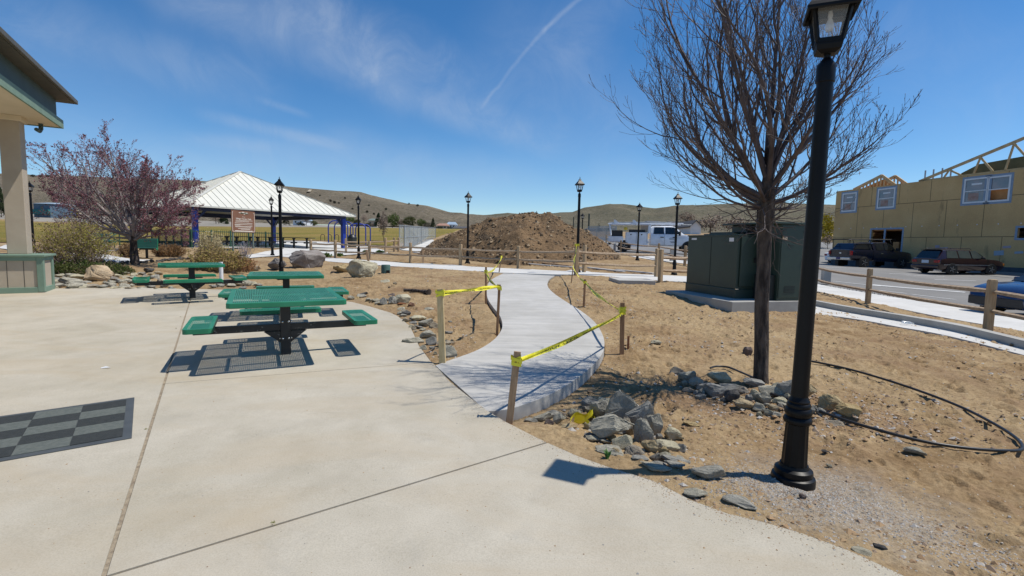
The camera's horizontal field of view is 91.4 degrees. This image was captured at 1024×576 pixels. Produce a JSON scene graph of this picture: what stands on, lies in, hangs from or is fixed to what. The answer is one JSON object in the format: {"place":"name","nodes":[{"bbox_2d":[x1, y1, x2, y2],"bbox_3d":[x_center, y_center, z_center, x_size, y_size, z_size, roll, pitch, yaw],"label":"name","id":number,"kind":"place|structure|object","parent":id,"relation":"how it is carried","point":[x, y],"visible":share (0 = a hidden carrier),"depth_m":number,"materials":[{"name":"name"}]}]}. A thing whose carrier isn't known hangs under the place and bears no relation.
{"place":"outdoors","nodes":[
{"label":"outdoors","id":0,"kind":"place"},
{"bbox_2d":[0,245,145,261],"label":"garden path","id":1,"kind":"structure","parent":0,"point":[118,259],"depth_m":20.26,"materials":[{"name":"concrete"}]},
{"bbox_2d":[0,213,445,228],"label":"gravel road","id":2,"kind":"structure","parent":0,"point":[202,223],"depth_m":164.92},
{"bbox_2d":[0,220,459,245],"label":"lawn","id":3,"kind":"structure","parent":0,"point":[303,233],"depth_m":74.01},
{"bbox_2d":[377,211,389,240],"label":"tree","id":4,"kind":"object","parent":3,"relation":"on","point":[381,221],"visible":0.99,"depth_m":56.61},
{"bbox_2d":[0,173,500,226],"bbox_3d":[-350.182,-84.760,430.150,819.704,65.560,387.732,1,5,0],"label":"hills","id":5,"kind":"structure","parent":0,"point":[402,210],"depth_m":397.63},
{"bbox_2d":[221,241,387,257],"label":"plaza","id":6,"kind":"structure","parent":0,"point":[288,248],"depth_m":36.42,"materials":[{"name":"concrete"}]},
{"bbox_2d":[0,288,902,575],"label":"patio","id":7,"kind":"structure","parent":0,"point":[336,466],"depth_m":3.19,"materials":[{"name":"concrete"}]},
{"bbox_2d":[0,397,133,461],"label":"floor mat","id":8,"kind":"object","parent":7,"relation":"on","point":[30,434],"visible":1,"depth_m":3.84,"materials":[{"name":"rubber"}]},
{"bbox_2d":[102,299,433,575],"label":"patio joint sand","id":9,"kind":"structure","parent":7,"relation":"on","point":[111,551],"depth_m":3.14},
{"bbox_2d":[14,303,900,575],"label":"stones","id":10,"kind":"object","parent":7,"relation":"on","point":[636,485],"visible":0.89,"depth_m":2.87,"materials":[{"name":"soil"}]},
{"bbox_2d":[283,254,686,281],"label":"cross path","id":11,"kind":"structure","parent":0,"point":[533,271],"depth_m":19.93,"materials":[{"name":"concrete"}]},
{"bbox_2d":[0,219,1023,575],"bbox_3d":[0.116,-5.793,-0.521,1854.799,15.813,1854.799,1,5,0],"label":"ground","id":12,"kind":"structure","parent":0,"point":[966,487],"depth_m":5.60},
{"bbox_2d":[28,181,36,249],"bbox_3d":[-20.959,-3.088,21.821,0.243,3.189,0.243,-1,6,-25],"label":"street lamp","id":13,"kind":"object","parent":12,"relation":"on","point":[30,202],"visible":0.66,"depth_m":21.77,"materials":[{"name":"metal"}]},
{"bbox_2d":[0,27,77,293],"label":"park building","id":14,"kind":"structure","parent":12,"relation":"on","point":[33,91],"depth_m":11.27,"materials":[{"name":"beige"}]},
{"bbox_2d":[33,203,76,217],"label":"house","id":15,"kind":"structure","parent":12,"relation":"on","point":[38,206],"depth_m":165.06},
{"bbox_2d":[31,210,130,264],"bbox_3d":[-13.325,-1.436,15.271,2.803,1.892,2.225,3,6,23],"label":"shrub","id":16,"kind":"object","parent":12,"relation":"on","point":[77,246],"visible":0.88,"depth_m":14.98,"materials":[{"name":"green plant"}]},
{"bbox_2d":[54,258,126,274],"bbox_3d":[-12.543,-0.597,14.701,2.460,0.570,1.237,1,5,0],"label":"juniper","id":17,"kind":"object","parent":12,"relation":"on","point":[76,267],"visible":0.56,"depth_m":14.46,"materials":[{"name":"green plant"}]},
{"bbox_2d":[83,265,115,280],"bbox_3d":[-11.263,-0.400,13.637,0.702,0.472,0.491,-1,6,-22],"label":"boulder","id":18,"kind":"object","parent":12,"relation":"on","point":[99,273],"visible":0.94,"depth_m":13.52,"materials":[{"name":"stone"}]},
{"bbox_2d":[25,119,208,264],"bbox_3d":[-13.737,-3.182,17.791,5.692,5.423,4.578,-1,5,-19],"label":"redbud tree","id":19,"kind":"object","parent":12,"relation":"on","point":[130,189],"visible":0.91,"depth_m":17.02,"materials":[{"name":"purple plant"}]},
{"bbox_2d":[113,242,143,257],"bbox_3d":[-16.714,-1.658,21.702,1.154,0.755,0.839,1,5,0],"label":"shrub","id":20,"kind":"object","parent":12,"relation":"on","point":[124,250],"visible":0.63,"depth_m":21.58,"materials":[{"name":"brown plant"}]},
{"bbox_2d":[137,238,157,257],"bbox_3d":[-15.801,-1.644,21.631,0.780,1.012,0.601,-2,6,-30],"label":"sign","id":21,"kind":"object","parent":12,"relation":"on","point":[146,246],"visible":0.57,"depth_m":21.72,"materials":[{"name":"green metal"}]},
{"bbox_2d":[150,242,186,256],"bbox_3d":[-16.337,-1.843,23.711,1.880,0.861,0.987,1,5,0],"label":"shrub","id":22,"kind":"object","parent":12,"relation":"on","point":[171,250],"visible":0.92,"depth_m":23.54,"materials":[{"name":"brown plant"}]},
{"bbox_2d":[132,262,247,298],"bbox_3d":[-7.119,-0.126,11.124,2.085,0.833,2.005,-2,6,-35],"label":"picnic table","id":23,"kind":"object","parent":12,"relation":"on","point":[192,284],"visible":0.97,"depth_m":10.93,"materials":[{"name":"green metal"}]},
{"bbox_2d":[191,227,228,255],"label":"ornamental grass","id":24,"kind":"object","parent":12,"relation":"on","point":[216,242],"depth_m":20.88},
{"bbox_2d":[175,243,251,272],"bbox_3d":[-10.109,-1.021,17.083,2.442,1.012,1.605,1,5,0],"label":"shrub","id":25,"kind":"object","parent":12,"relation":"on","point":[229,260],"visible":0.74,"depth_m":16.80,"materials":[{"name":"green plant"}]},
{"bbox_2d":[231,210,254,250],"bbox_3d":[-16.211,-3.231,30.177,0.110,2.831,1.901,2,5,13],"label":"park sign","id":26,"kind":"object","parent":12,"relation":"on","point":[243,221],"visible":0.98,"depth_m":30.02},
{"bbox_2d":[132,171,355,248],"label":"picnic pavilion","id":27,"kind":"structure","parent":12,"relation":"on","point":[222,196],"depth_m":36.46,"materials":[{"name":"white metal"}]},
{"bbox_2d":[151,229,282,247],"bbox_3d":[-20.654,-3.449,35.061,6.491,1.140,5.884,5,6,36],"label":"railing","id":28,"kind":"object","parent":27,"relation":"on","point":[190,234],"visible":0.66,"depth_m":32.66,"materials":[{"name":"black metal"}]},
{"bbox_2d":[233,253,259,272],"bbox_3d":[-9.787,-0.912,17.957,1.438,0.744,1.029,1,5,0],"label":"shrub","id":29,"kind":"object","parent":12,"relation":"on","point":[252,266],"visible":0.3,"depth_m":17.92,"materials":[{"name":"orange plant"}]},
{"bbox_2d":[268,197,274,256],"bbox_3d":[-14.016,-3.585,29.179,0.280,3.668,0.280,-2,6,-30],"label":"street lamp","id":30,"kind":"object","parent":12,"relation":"on","point":[271,199],"visible":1,"depth_m":29.17,"materials":[{"name":"metal"}]},
{"bbox_2d":[274,177,284,279],"bbox_3d":[-7.984,-2.000,17.240,0.281,3.683,0.281,0,5,-12],"label":"street lamp","id":31,"kind":"object","parent":12,"relation":"on","point":[279,183],"visible":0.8,"depth_m":17.20,"materials":[{"name":"metal"}]},
{"bbox_2d":[182,288,377,354],"bbox_3d":[-2.909,0.475,6.404,2.085,0.833,1.962,-2,6,-27],"label":"picnic table","id":32,"kind":"object","parent":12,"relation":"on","point":[285,332],"visible":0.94,"depth_m":6.23,"materials":[{"name":"green metal"}]},
{"bbox_2d":[218,271,348,299],"bbox_3d":[-4.144,0.145,9.187,2.085,0.833,2.005,-1,6,-25],"label":"picnic table","id":33,"kind":"object","parent":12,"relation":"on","point":[286,276],"visible":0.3,"depth_m":9.08,"materials":[{"name":"green metal"}]},
{"bbox_2d":[289,250,325,267],"bbox_3d":[-8.254,-1.131,20.168,1.402,0.837,0.981,-1,6,-22],"label":"boulder","id":34,"kind":"object","parent":12,"relation":"on","point":[307,259],"visible":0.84,"depth_m":19.86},
{"bbox_2d":[355,195,360,258],"bbox_3d":[-8.479,-3.334,27.623,0.279,3.660,0.279,1,5,-5],"label":"street lamp","id":35,"kind":"object","parent":12,"relation":"on","point":[358,248],"visible":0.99,"depth_m":27.59,"materials":[{"name":"metal"}]},
{"bbox_2d":[346,259,377,277],"bbox_3d":[-4.954,-0.612,16.563,0.984,0.684,0.689,-2,6,-28],"label":"boulder","id":36,"kind":"object","parent":12,"relation":"on","point":[358,268],"visible":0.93,"depth_m":16.36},
{"bbox_2d":[345,237,399,252],"bbox_3d":[-8.893,-2.715,33.936,1.561,1.511,4.907,4,6,31],"label":"split rail fence","id":37,"kind":"object","parent":12,"relation":"on","point":[385,241],"visible":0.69,"depth_m":33.15,"materials":[{"name":"brown wood"}]},
{"bbox_2d":[404,225,427,248],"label":"chain link fence","id":38,"kind":"object","parent":12,"relation":"on","point":[410,234],"visible":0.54,"depth_m":47.41,"materials":[{"name":"grey"}]},
{"bbox_2d":[399,225,435,248],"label":"chain link fence","id":39,"kind":"object","parent":12,"relation":"on","point":[420,236],"visible":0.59,"depth_m":48.03,"materials":[{"name":"grey"}]},
{"bbox_2d":[437,289,445,363],"bbox_3d":[-0.849,0.559,6.028,0.093,1.097,0.202,-2,6,-31],"label":"survey stake","id":40,"kind":"object","parent":12,"relation":"on","point":[441,329],"visible":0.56,"depth_m":6.00,"materials":[{"name":"brown wood"}]},
{"bbox_2d":[435,284,501,296],"bbox_3d":[-0.543,0.029,6.958,0.134,0.178,2.097,3,5,19],"label":"caution tape","id":41,"kind":"object","parent":40,"relation":"attached to","point":[443,292],"visible":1,"depth_m":6.69,"materials":[{"name":"yellow"}]},
{"bbox_2d":[309,239,586,271],"bbox_3d":[-4.152,-1.544,24.825,17.816,1.522,1.332,5,6,34],"label":"split rail fence","id":42,"kind":"object","parent":12,"relation":"on","point":[460,249],"visible":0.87,"depth_m":23.16,"materials":[{"name":"brown wood"}]},
{"bbox_2d":[445,345,456,357],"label":"rock","id":43,"kind":"object","parent":12,"relation":"on","point":[451,351],"visible":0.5,"depth_m":6.30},
{"bbox_2d":[465,192,471,263],"bbox_3d":[-2.250,-3.025,25.526,0.294,3.848,0.294,-3,7,-40],"label":"street lamp","id":44,"kind":"object","parent":12,"relation":"on","point":[468,195],"visible":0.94,"depth_m":25.47,"materials":[{"name":"metal"}]},
{"bbox_2d":[496,284,500,335],"bbox_3d":[-0.223,0.449,7.896,0.049,1.010,0.139,3,5,18],"label":"survey stake","id":45,"kind":"object","parent":12,"relation":"on","point":[498,310],"visible":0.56,"depth_m":7.88,"materials":[{"name":"brown wood"}]},
{"bbox_2d":[506,351,520,423],"bbox_3d":[0.000,0.949,4.282,0.166,0.815,0.059,-4,7,-43],"label":"survey stake","id":46,"kind":"object","parent":12,"relation":"on","point":[512,395],"visible":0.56,"depth_m":4.27,"materials":[{"name":"beige wood"}]},
{"bbox_2d":[511,310,625,366],"bbox_3d":[0.786,0.486,5.618,0.119,0.161,3.183,4,6,29],"label":"caution tape","id":47,"kind":"object","parent":46,"relation":"attached to","point":[519,360],"visible":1,"depth_m":5.01,"materials":[{"name":"yellow"}]},
{"bbox_2d":[418,212,620,265],"bbox_3d":[0.743,-3.341,32.739,16.889,3.257,16.445,1,5,0],"label":"soil mound","id":48,"kind":"object","parent":12,"relation":"on","point":[515,234],"visible":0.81,"depth_m":28.31,"materials":[{"name":"soil"}]},
{"bbox_2d":[420,212,620,264],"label":"mound clods","id":49,"kind":"object","parent":12,"relation":"on","point":[587,231],"visible":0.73,"depth_m":29.09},
{"bbox_2d":[533,412,552,421],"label":"rock","id":50,"kind":"object","parent":12,"relation":"on","point":[545,416],"visible":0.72,"depth_m":4.48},
{"bbox_2d":[573,179,584,271],"bbox_3d":[2.486,-2.308,18.699,0.282,3.701,0.283,0,5,-15],"label":"street lamp","id":51,"kind":"object","parent":12,"relation":"on","point":[579,183],"visible":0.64,"depth_m":18.61,"materials":[{"name":"metal"}]},
{"bbox_2d":[570,409,594,423],"bbox_3d":[0.637,1.166,4.520,0.171,0.184,0.625,3,5,17],"label":"caution tape","id":52,"kind":"object","parent":12,"relation":"on","point":[580,418],"visible":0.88,"depth_m":4.48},
{"bbox_2d":[589,400,607,415],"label":"rock","id":53,"kind":"object","parent":12,"relation":"on","point":[598,408],"visible":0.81,"depth_m":4.58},
{"bbox_2d":[588,226,616,240],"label":"chain link fence","id":54,"kind":"object","parent":12,"relation":"on","point":[599,232],"visible":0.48,"depth_m":58.45,"materials":[{"name":"grey"}]},
{"bbox_2d":[595,444,623,455],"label":"rock","id":55,"kind":"object","parent":12,"relation":"on","point":[603,448],"visible":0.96,"depth_m":3.67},
{"bbox_2d":[589,410,634,438],"bbox_3d":[0.799,1.123,4.017,0.337,0.289,0.233,-2,6,-33],"label":"rock","id":56,"kind":"object","parent":12,"relation":"on","point":[606,425],"visible":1,"depth_m":3.95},
{"bbox_2d":[574,246,658,276],"bbox_3d":[3.923,-0.785,18.436,3.972,1.582,0.124,-2,6,-29],"label":"split rail fence","id":57,"kind":"object","parent":12,"relation":"on","point":[577,263],"visible":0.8,"depth_m":18.25,"materials":[{"name":"brown wood"}]},
{"bbox_2d":[573,244,625,310],"bbox_3d":[1.803,-0.593,12.214,0.327,0.967,10.737,2,5,4],"label":"caution tape","id":58,"kind":"object","parent":57,"relation":"attached to","point":[600,296],"visible":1,"depth_m":9.41,"materials":[{"name":"yellow"}]},
{"bbox_2d":[605,389,637,418],"bbox_3d":[0.988,1.099,4.470,0.304,0.401,0.191,3,11,13],"label":"rock","id":59,"kind":"object","parent":12,"relation":"on","point":[621,402],"visible":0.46,"depth_m":4.41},
{"bbox_2d":[619,303,624,354],"bbox_3d":[1.530,0.675,6.952,0.063,0.939,0.118,1,5,0],"label":"survey stake","id":60,"kind":"object","parent":12,"relation":"on","point":[622,324],"visible":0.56,"depth_m":6.93,"materials":[{"name":"brown wood"}]},
{"bbox_2d":[612,434,632,448],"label":"rock","id":61,"kind":"object","parent":12,"relation":"on","point":[623,441],"visible":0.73,"depth_m":3.79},
{"bbox_2d":[609,277,655,284],"bbox_3d":[3.876,-0.169,16.150,1.253,0.240,1.250,1,5,-1],"label":"vault lid","id":62,"kind":"object","parent":12,"relation":"on","point":[645,281],"visible":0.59,"depth_m":15.53,"materials":[{"name":"concrete"}]},
{"bbox_2d":[624,445,644,454],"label":"rock","id":63,"kind":"object","parent":12,"relation":"on","point":[633,450],"visible":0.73,"depth_m":3.66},
{"bbox_2d":[623,401,653,426],"bbox_3d":[1.115,1.138,4.372,0.270,0.330,0.170,-1,11,15],"label":"rock","id":64,"kind":"object","parent":12,"relation":"on","point":[644,410],"visible":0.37,"depth_m":4.30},
{"bbox_2d":[634,418,653,441],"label":"rock","id":65,"kind":"object","parent":12,"relation":"on","point":[643,430],"visible":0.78,"depth_m":3.97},
{"bbox_2d":[640,440,657,452],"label":"rock","id":66,"kind":"object","parent":12,"relation":"on","point":[649,445],"visible":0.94,"depth_m":3.69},
{"bbox_2d":[645,413,662,435],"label":"rock","id":67,"kind":"object","parent":12,"relation":"on","point":[655,421],"visible":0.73,"depth_m":4.24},
{"bbox_2d":[640,461,671,471],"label":"rock","id":68,"kind":"object","parent":12,"relation":"on","point":[652,466],"visible":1,"depth_m":3.37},
{"bbox_2d":[656,439,679,451],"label":"rock","id":69,"kind":"object","parent":12,"relation":"on","point":[671,445],"visible":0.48,"depth_m":3.84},
{"bbox_2d":[658,249,687,282],"bbox_3d":[6.841,-0.491,17.640,5.163,1.734,0.396,-2,6,-33],"label":"split rail fence","id":70,"kind":"object","parent":12,"relation":"on","point":[661,258],"visible":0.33,"depth_m":16.15,"materials":[{"name":"brown wood"}]},
{"bbox_2d":[664,426,681,439],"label":"rock","id":71,"kind":"object","parent":12,"relation":"on","point":[672,433],"visible":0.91,"depth_m":4.13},
{"bbox_2d":[671,194,682,274],"bbox_3d":[6.948,-2.250,21.186,0.280,3.663,0.280,0,5,-10],"label":"street lamp","id":72,"kind":"object","parent":12,"relation":"on","point":[677,197],"visible":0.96,"depth_m":21.14,"materials":[{"name":"metal"}]},
{"bbox_2d":[678,371,695,381],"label":"rock","id":73,"kind":"object","parent":12,"relation":"on","point":[683,376],"visible":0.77,"depth_m":5.76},
{"bbox_2d":[352,276,1023,575],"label":"dirt clods","id":74,"kind":"object","parent":12,"relation":"on","point":[879,523],"visible":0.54,"depth_m":4.67,"materials":[{"name":"soil"}]},
{"bbox_2d":[678,220,702,233],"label":"house","id":75,"kind":"structure","parent":12,"relation":"on","point":[694,226],"depth_m":104.95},
{"bbox_2d":[683,487,708,496],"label":"rock","id":76,"kind":"object","parent":12,"relation":"on","point":[693,492],"visible":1,"depth_m":3.05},
{"bbox_2d":[690,465,725,478],"bbox_3d":[1.295,1.216,3.302,0.201,0.102,0.144,5,6,36],"label":"rock","id":77,"kind":"object","parent":12,"relation":"on","point":[710,471],"visible":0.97,"depth_m":3.27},
{"bbox_2d":[698,212,726,233],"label":"tree","id":78,"kind":"object","parent":12,"relation":"on","point":[712,225],"visible":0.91,"depth_m":119.37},
{"bbox_2d":[702,383,726,397],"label":"rock","id":79,"kind":"object","parent":12,"relation":"on","point":[712,390],"visible":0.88,"depth_m":5.26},
{"bbox_2d":[706,371,731,383],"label":"rock","id":80,"kind":"object","parent":12,"relation":"on","point":[721,377],"visible":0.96,"depth_m":5.60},
{"bbox_2d":[665,290,797,312],"bbox_3d":[5.567,0.401,12.770,2.060,0.440,2.700,0,5,-15],"label":"concrete pad","id":81,"kind":"object","parent":12,"relation":"on","point":[731,304],"visible":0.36,"depth_m":11.61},
{"bbox_2d":[685,232,756,298],"bbox_3d":[5.436,-0.635,12.893,0.760,1.598,2.065,0,5,-15],"label":"transformer cabinet","id":82,"kind":"object","parent":81,"relation":"on","point":[717,265],"visible":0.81,"depth_m":12.40,"materials":[{"name":"green metal"}]},
{"bbox_2d":[722,222,804,300],"bbox_3d":[6.143,-0.681,12.343,0.980,1.814,1.760,0,5,-15],"label":"utility box","id":83,"kind":"object","parent":81,"relation":"on","point":[785,283],"visible":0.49,"depth_m":11.58,"materials":[{"name":"green metal"}]},
{"bbox_2d":[723,389,739,401],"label":"rock","id":84,"kind":"object","parent":12,"relation":"on","point":[731,395],"visible":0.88,"depth_m":5.10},
{"bbox_2d":[722,494,756,509],"bbox_3d":[1.359,1.269,2.985,0.196,0.056,0.123,9,8,25],"label":"rock","id":85,"kind":"object","parent":12,"relation":"on","point":[740,501],"visible":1,"depth_m":2.96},
{"bbox_2d":[732,398,753,408],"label":"rock","id":86,"kind":"object","parent":12,"relation":"on","point":[742,403],"visible":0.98,"depth_m":4.88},
{"bbox_2d":[743,378,764,386],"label":"rock","id":87,"kind":"object","parent":12,"relation":"on","point":[753,382],"visible":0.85,"depth_m":5.45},
{"bbox_2d":[589,0,922,384],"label":"bare tree","id":88,"kind":"object","parent":12,"relation":"on","point":[763,201],"visible":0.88,"depth_m":5.30,"materials":[{"name":"brown plant"}]},
{"bbox_2d":[753,391,770,402],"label":"rock","id":89,"kind":"object","parent":12,"relation":"on","point":[763,397],"visible":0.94,"depth_m":5.03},
{"bbox_2d":[758,385,783,395],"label":"rock","id":90,"kind":"object","parent":12,"relation":"on","point":[769,389],"visible":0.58,"depth_m":5.22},
{"bbox_2d":[776,380,791,394],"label":"rock","id":91,"kind":"object","parent":12,"relation":"on","point":[785,387],"visible":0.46,"depth_m":5.16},
{"bbox_2d":[605,235,1023,330],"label":"split rail fence","id":92,"kind":"object","parent":12,"relation":"on","point":[989,307],"visible":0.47,"depth_m":11.68,"materials":[{"name":"brown wood"}]},
{"bbox_2d":[619,444,1022,575],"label":"gravel","id":93,"kind":"structure","parent":12,"relation":"on","point":[817,495],"depth_m":3.05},
{"bbox_2d":[770,0,861,490],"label":"street lamp","id":94,"kind":"object","parent":93,"relation":"on","point":[791,468],"visible":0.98,"depth_m":3.27,"materials":[{"name":"metal"}]},
{"bbox_2d":[821,212,834,242],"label":"tree","id":95,"kind":"object","parent":12,"relation":"on","point":[827,225],"visible":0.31,"depth_m":61.26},
{"bbox_2d":[818,394,843,410],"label":"rock","id":96,"kind":"object","parent":12,"relation":"on","point":[830,402],"visible":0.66,"depth_m":4.86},
{"bbox_2d":[835,403,862,416],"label":"rock","id":97,"kind":"object","parent":12,"relation":"on","point":[847,409],"visible":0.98,"depth_m":4.63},
{"bbox_2d":[851,546,871,556],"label":"rock","id":98,"kind":"object","parent":12,"relation":"on","point":[862,550],"visible":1,"depth_m":2.55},
{"bbox_2d":[770,360,1023,451],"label":"hose","id":99,"kind":"object","parent":12,"relation":"on","point":[1020,442],"visible":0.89,"depth_m":4.50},
{"bbox_2d":[903,446,926,455],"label":"rock","id":100,"kind":"object","parent":12,"relation":"on","point":[915,450],"visible":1,"depth_m":3.94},
{"bbox_2d":[816,300,1023,348],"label":"kerb wall","id":101,"kind":"structure","parent":12,"relation":"on","point":[1018,342],"depth_m":10.64,"materials":[{"name":"concrete"}]},
{"bbox_2d":[831,137,1023,272],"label":"unfinished building","id":102,"kind":"structure","parent":12,"relation":"on","point":[978,208],"depth_m":35.37,"materials":[{"name":"yellow wood"}]},
{"bbox_2d":[840,191,857,213],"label":"window","id":103,"kind":"structure","parent":102,"relation":"in","point":[847,198],"depth_m":43.40,"materials":[{"name":"glass"}]},
{"bbox_2d":[875,185,897,209],"bbox_3d":[29.932,-7.186,39.997,0.071,1.833,1.779,0,5,-10],"label":"window","id":104,"kind":"structure","parent":102,"relation":"in","point":[885,196],"depth_m":39.95,"materials":[{"name":"white plastic"}]},
{"bbox_2d":[960,174,992,205],"bbox_3d":[31.089,-6.531,33.488,0.070,1.928,1.816,0,5,-10],"label":"window","id":105,"kind":"structure","parent":102,"relation":"in","point":[972,193],"depth_m":33.57,"materials":[{"name":"glass"}]},
{"bbox_2d":[982,172,1014,204],"bbox_3d":[31.468,-6.393,32.235,0.355,1.896,1.676,0,5,-10],"label":"window","id":106,"kind":"structure","parent":102,"relation":"in","point":[1001,189],"depth_m":32.18,"materials":[{"name":"glass"}]},
{"bbox_2d":[0,0,1023,225],"label":"sky","id":107,"kind":"structure","parent":0,"point":[432,103],"materials":[{"name":"blue"}]},
{"bbox_2d":[436,273,603,421],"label":"winding path","id":108,"kind":"structure","parent":0,"point":[536,313],"depth_m":6.49,"materials":[{"name":"concrete"}]},
{"bbox_2d":[350,203,835,234],"bbox_3d":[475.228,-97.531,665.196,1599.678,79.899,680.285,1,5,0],"label":"hills beyond","id":109,"kind":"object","parent":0,"point":[603,215],"visible":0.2,"depth_m":619.45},
{"bbox_2d":[604,238,1023,314],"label":"parking lot","id":110,"kind":"structure","parent":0,"point":[975,278],"depth_m":26.03,"materials":[{"name":"asphalt"}]},
{"bbox_2d":[600,220,689,252],"bbox_3d":[11.172,-4.210,40.708,7.973,2.546,2.700,2,5,12],"label":"utility truck","id":111,"kind":"object","parent":110,"relation":"on","point":[663,235],"visible":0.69,"depth_m":39.83,"materials":[{"name":"white paint"}]},
{"bbox_2d":[827,239,910,267],"bbox_3d":[26.803,-2.620,37.532,6.048,2.122,2.500,0,5,-15],"label":"pickup truck","id":112,"kind":"object","parent":110,"relation":"on","point":[863,254],"visible":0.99,"depth_m":36.70,"materials":[{"name":"black paint"}]},
{"bbox_2d":[911,248,1004,274],"bbox_3d":[26.405,-1.591,29.627,4.700,1.515,2.050,0,5,-9],"label":"estate car","id":113,"kind":"object","parent":110,"relation":"on","point":[950,261],"visible":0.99,"depth_m":28.87,"materials":[{"name":"red paint"}]},
{"bbox_2d":[968,275,1023,311],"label":"blue car","id":114,"kind":"object","parent":110,"relation":"on","point":[1004,303],"visible":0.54,"depth_m":13.32,"materials":[{"name":"paint"}]},
{"bbox_2d":[619,252,1023,331],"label":"street pavement","id":115,"kind":"structure","parent":0,"point":[949,312],"depth_m":14.22,"materials":[{"name":"concrete"}]},
{"bbox_2d":[815,306,1023,355],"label":"walk strip","id":116,"kind":"object","parent":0,"point":[932,330],"visible":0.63,"depth_m":10.58,"materials":[{"name":"concrete"}]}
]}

